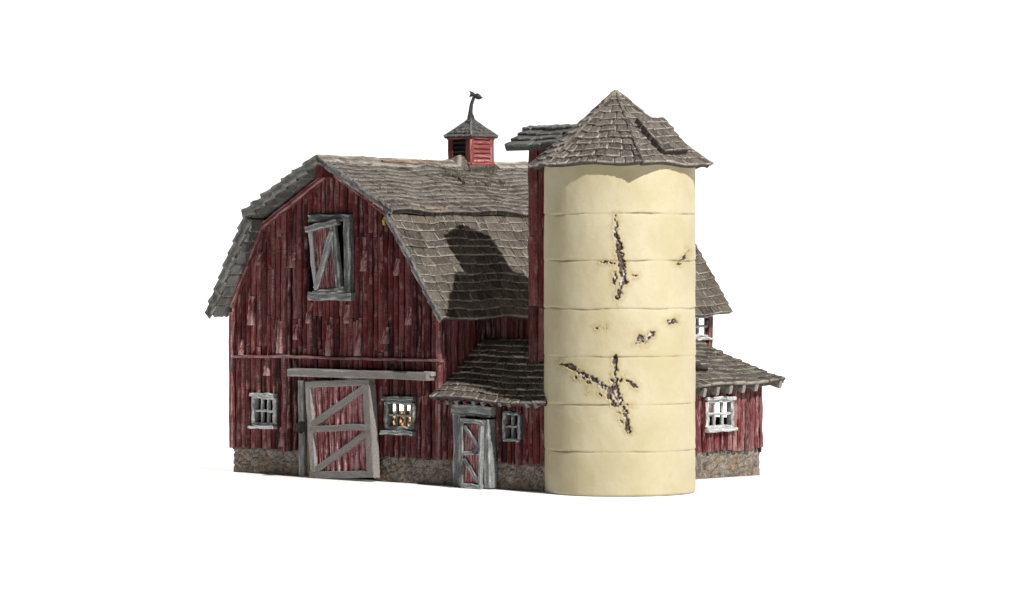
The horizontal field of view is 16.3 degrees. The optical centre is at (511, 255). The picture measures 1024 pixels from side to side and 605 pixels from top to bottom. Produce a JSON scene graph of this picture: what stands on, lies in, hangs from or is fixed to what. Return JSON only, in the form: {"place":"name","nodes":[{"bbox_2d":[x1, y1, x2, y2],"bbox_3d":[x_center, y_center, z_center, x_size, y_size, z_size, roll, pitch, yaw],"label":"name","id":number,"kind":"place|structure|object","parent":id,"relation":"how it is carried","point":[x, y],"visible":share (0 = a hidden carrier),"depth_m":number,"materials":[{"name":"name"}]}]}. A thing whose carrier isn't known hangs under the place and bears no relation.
{"place":"outdoors","nodes":[
{"label":"outdoors","id":0,"kind":"place"},
{"bbox_2d":[0,0,1023,604],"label":"ground","id":1,"kind":"structure","parent":0,"point":[860,214],"depth_m":61.28,"materials":[{"name":"white"}]},
{"bbox_2d":[204,91,785,491],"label":"barn","id":2,"kind":"structure","parent":1,"relation":"on","point":[354,298],"depth_m":43.28,"materials":[{"name":"red paint"}]},
{"bbox_2d":[247,393,276,428],"bbox_3d":[-3.075,1.915,44.370,0.144,0.459,0.466,0,0,-45],"label":"window","id":3,"kind":"structure","parent":2,"relation":"in","point":[255,396],"depth_m":44.36,"materials":[{"name":"grey wood"}]},
{"bbox_2d":[304,214,354,300],"bbox_3d":[-2.215,0.015,43.447,0.174,1.060,0.789,0,0,-45],"label":"loft door","id":4,"kind":"structure","parent":2,"relation":"in","point":[325,258],"depth_m":43.39,"materials":[{"name":"grey paint"}]},
{"bbox_2d":[296,379,379,477],"bbox_3d":[-2.105,2.084,43.206,0.210,1.233,1.282,0,0,-45],"label":"barn door","id":5,"kind":"structure","parent":2,"relation":"in","point":[342,423],"depth_m":43.18,"materials":[{"name":"grey paint"}]},
{"bbox_2d":[380,395,416,435],"bbox_3d":[-1.340,1.897,42.638,0.141,0.480,0.551,0,0,-45],"label":"window","id":6,"kind":"structure","parent":2,"relation":"in","point":[390,429],"depth_m":42.61,"materials":[{"name":"grey paint"}]},
{"bbox_2d":[459,418,497,488],"bbox_3d":[-0.430,2.299,41.587,0.240,0.820,0.514,0,0,-45],"label":"shed door","id":7,"kind":"structure","parent":2,"relation":"in","point":[478,464],"depth_m":41.49,"materials":[{"name":"grey paint"}]},
{"bbox_2d":[502,411,522,441],"bbox_3d":[0.010,1.965,41.323,0.091,0.356,0.299,0,0,-45],"label":"window","id":8,"kind":"structure","parent":2,"relation":"in","point":[506,426],"depth_m":41.31,"materials":[{"name":"grey paint"}]},
{"bbox_2d":[695,315,714,340],"bbox_3d":[2.367,0.891,45.331,0.141,0.363,0.449,0,0,45],"label":"window","id":9,"kind":"structure","parent":2,"relation":"in","point":[699,336],"depth_m":45.35,"materials":[{"name":"white wood"}]},
{"bbox_2d":[704,396,737,432],"bbox_3d":[2.525,1.919,43.536,0.143,0.440,0.535,0,0,45],"label":"window","id":10,"kind":"structure","parent":2,"relation":"in","point":[713,428],"depth_m":43.53,"materials":[{"name":"white wood"}]},
{"bbox_2d":[504,90,713,496],"bbox_3d":[1.040,0.400,41.072,2.630,4.601,1.963,0,0,20],"label":"silo","id":11,"kind":"object","parent":1,"relation":"on","point":[611,247],"visible":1,"depth_m":40.29,"materials":[{"name":"beige paint"}]}
]}

